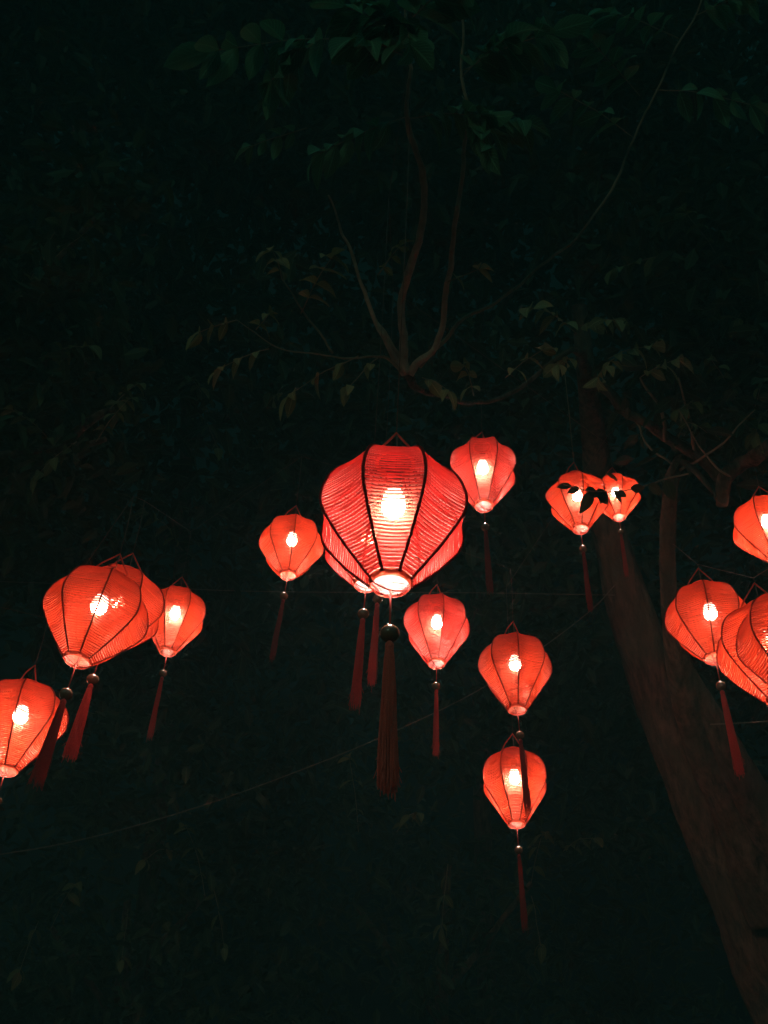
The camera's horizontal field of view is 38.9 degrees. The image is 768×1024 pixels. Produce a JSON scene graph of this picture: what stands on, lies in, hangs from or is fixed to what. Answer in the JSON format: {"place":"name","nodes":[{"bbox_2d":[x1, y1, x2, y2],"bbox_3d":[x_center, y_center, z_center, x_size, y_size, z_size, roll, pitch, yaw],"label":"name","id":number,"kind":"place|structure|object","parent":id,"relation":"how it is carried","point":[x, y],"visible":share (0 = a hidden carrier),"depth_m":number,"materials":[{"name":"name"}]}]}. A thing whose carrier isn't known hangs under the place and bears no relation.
{"place":"outdoors","nodes":[
{"label":"outdoors","id":0,"kind":"place"},
{"bbox_2d":[0,2,767,1023],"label":"hillside","id":1,"kind":"structure","parent":0,"point":[698,972],"depth_m":14.91,"materials":[{"name":"green plant"}]},
{"bbox_2d":[0,581,613,595],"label":"cable","id":2,"kind":"object","parent":1,"relation":"on","point":[351,592],"visible":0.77,"depth_m":8.20,"materials":[{"name":"black"}]},
{"bbox_2d":[0,585,614,854],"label":"cable","id":3,"kind":"object","parent":1,"relation":"on","point":[293,772],"visible":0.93,"depth_m":7.17,"materials":[{"name":"black"}]},
{"bbox_2d":[710,721,767,724],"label":"cable","id":4,"kind":"object","parent":1,"relation":"on","point":[739,723],"visible":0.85,"depth_m":5.60,"materials":[{"name":"black"}]},
{"bbox_3d":[-0.991,0.007,6.134,1.575,2.465,2.583,-10,-42,14],"label":"hanging line","id":5,"kind":"object","parent":1,"relation":"on","visible":0},
{"bbox_2d":[0,624,68,804],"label":"silk lantern","id":6,"kind":"object","parent":5,"relation":"hanging from","point":[17,734],"visible":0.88,"depth_m":4.94,"materials":[{"name":"red fabric"}]},
{"bbox_2d":[28,496,148,791],"bbox_3d":[-1.159,0.457,4.297,0.403,1.379,0.414,8,-40,4],"label":"silk lantern","id":7,"kind":"object","parent":5,"relation":"hanging from","point":[99,603],"visible":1,"depth_m":4.20,"materials":[{"name":"red fabric"}]},
{"bbox_2d":[61,501,164,762],"bbox_3d":[-1.199,0.475,4.798,0.419,1.386,0.406,13,-41,-12],"label":"silk lantern","id":8,"kind":"object","parent":5,"relation":"hanging from","point":[157,604],"visible":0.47,"depth_m":4.75,"materials":[{"name":"red fabric"}]},
{"bbox_2d":[146,533,205,740],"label":"silk lantern","id":9,"kind":"object","parent":5,"relation":"hanging from","point":[164,640],"visible":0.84,"depth_m":7.13,"materials":[{"name":"red fabric"}]},
{"bbox_2d":[258,457,323,660],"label":"silk lantern","id":10,"kind":"object","parent":5,"relation":"hanging from","point":[291,537],"visible":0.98,"depth_m":6.91,"materials":[{"name":"red fabric"}]},
{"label":"ground","id":11,"kind":"structure","parent":0,"visible":0},
{"bbox_2d":[0,0,459,1016],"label":"leafy tree","id":12,"kind":"object","parent":11,"relation":"on","point":[138,48],"visible":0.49,"depth_m":9.41,"materials":[{"name":"green plant"}]},
{"bbox_2d":[127,0,767,1023],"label":"leafy tree","id":13,"kind":"object","parent":11,"relation":"on","point":[509,518],"visible":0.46,"depth_m":9.57,"materials":[{"name":"green plant"}]},
{"bbox_2d":[389,12,655,478],"bbox_3d":[0.513,-1.813,6.158,1.263,0.874,6.618,-11,-42,16],"label":"hanging line","id":14,"kind":"object","parent":13,"relation":"attached to","point":[435,320],"visible":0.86,"depth_m":6.67,"materials":[{"name":"black"}]},
{"bbox_2d":[324,198,411,710],"bbox_3d":[-0.033,-0.494,4.903,0.364,3.169,0.347,3,-40,0],"label":"silk lantern","id":15,"kind":"object","parent":14,"relation":"hanging from","point":[359,586],"visible":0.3,"depth_m":4.15,"materials":[{"name":"red fabric"}]},
{"bbox_2d":[347,290,418,690],"bbox_3d":[0.006,-0.277,5.671,0.386,2.768,0.403,3,-40,0],"label":"silk lantern","id":16,"kind":"object","parent":14,"relation":"hanging from","point":[373,654],"visible":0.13,"depth_m":4.94,"materials":[{"name":"red fabric"}]},
{"bbox_2d":[319,68,467,801],"bbox_3d":[0.064,-0.766,3.808,0.428,3.787,0.434,3,-40,0],"label":"silk lantern","id":17,"kind":"object","parent":14,"relation":"hanging from","point":[394,499],"visible":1,"depth_m":3.00,"materials":[{"name":"red fabric"}]},
{"bbox_2d":[449,407,515,594],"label":"silk lantern","id":18,"kind":"object","parent":14,"relation":"hanging from","point":[481,461],"visible":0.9,"depth_m":6.43,"materials":[{"name":"red fabric"}]},
{"bbox_2d":[545,374,609,611],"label":"silk lantern","id":19,"kind":"object","parent":14,"relation":"hanging from","point":[595,511],"visible":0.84,"depth_m":7.04,"materials":[{"name":"red fabric"}]},
{"bbox_2d":[163,0,767,1023],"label":"leaning tree","id":20,"kind":"object","parent":11,"relation":"on","point":[719,810],"visible":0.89,"depth_m":5.53,"materials":[{"name":"brown plant"}]},
{"bbox_2d":[453,411,637,586],"bbox_3d":[0.799,-0.037,7.696,2.019,1.569,0.771,7,-40,-5],"label":"hanging line","id":21,"kind":"object","parent":20,"relation":"hanging from","point":[545,528],"visible":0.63,"depth_m":7.85,"materials":[{"name":"black"}]},
{"bbox_2d":[403,573,469,755],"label":"silk lantern","id":22,"kind":"object","parent":21,"relation":"hanging from","point":[441,655],"visible":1,"depth_m":6.74,"materials":[{"name":"red fabric"}]},
{"bbox_2d":[482,590,546,932],"bbox_3d":[0.825,1.464,6.958,0.398,2.425,0.414,-3,-40,6],"label":"silk lantern","id":23,"kind":"object","parent":21,"relation":"hanging from","point":[503,798],"visible":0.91,"depth_m":6.64,"materials":[{"name":"red fabric"}]},
{"bbox_2d":[478,569,551,815],"bbox_3d":[0.778,1.004,6.415,0.411,1.676,0.416,16,-42,-16],"label":"silk lantern","id":24,"kind":"object","parent":21,"relation":"hanging from","point":[517,696],"visible":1,"depth_m":6.34,"materials":[{"name":"red fabric"}]},
{"bbox_2d":[595,437,641,577],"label":"silk lantern","id":25,"kind":"object","parent":21,"relation":"hanging from","point":[623,510],"visible":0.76,"depth_m":7.70,"materials":[{"name":"red fabric"}]},
{"bbox_2d":[673,544,767,577],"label":"hanging line","id":26,"kind":"object","parent":20,"relation":"attached to","point":[722,570],"visible":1,"depth_m":5.30,"materials":[{"name":"black"}]},
{"bbox_2d":[664,566,746,778],"bbox_3d":[1.671,0.765,5.477,0.424,1.261,0.428,3,-40,0],"label":"silk lantern","id":27,"kind":"object","parent":26,"relation":"hanging from","point":[711,606],"visible":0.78,"depth_m":5.51,"materials":[{"name":"red fabric"}]},
{"bbox_2d":[716,578,767,705],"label":"silk lantern","id":28,"kind":"object","parent":26,"relation":"hanging from","point":[754,687],"visible":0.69,"depth_m":4.46,"materials":[{"name":"red fabric"}]},
{"bbox_2d":[736,592,767,685],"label":"silk lantern","id":29,"kind":"object","parent":26,"relation":"hanging from","point":[757,637],"visible":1,"depth_m":3.87,"materials":[{"name":"red fabric"}]},
{"bbox_2d":[176,612,767,1023],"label":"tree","id":30,"kind":"object","parent":11,"relation":"on","point":[602,794],"visible":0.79,"depth_m":9.41,"materials":[{"name":"green plant"}]},
{"bbox_2d":[466,0,767,807],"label":"leafy tree","id":31,"kind":"object","parent":11,"relation":"on","point":[725,352],"visible":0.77,"depth_m":7.80,"materials":[{"name":"green plant"}]},
{"bbox_2d":[556,473,688,513],"bbox_3d":[1.429,-0.156,6.476,0.820,0.320,0.148,1,-40,2],"label":"leafy twig","id":32,"kind":"object","parent":31,"relation":"attached to","point":[668,489],"visible":1,"depth_m":6.41,"materials":[{"name":"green plant"}]},
{"bbox_2d":[733,467,767,562],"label":"silk lantern","id":33,"kind":"object","parent":31,"relation":"hanging from","point":[757,506],"visible":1,"depth_m":6.46,"materials":[{"name":"red fabric"}]}
]}

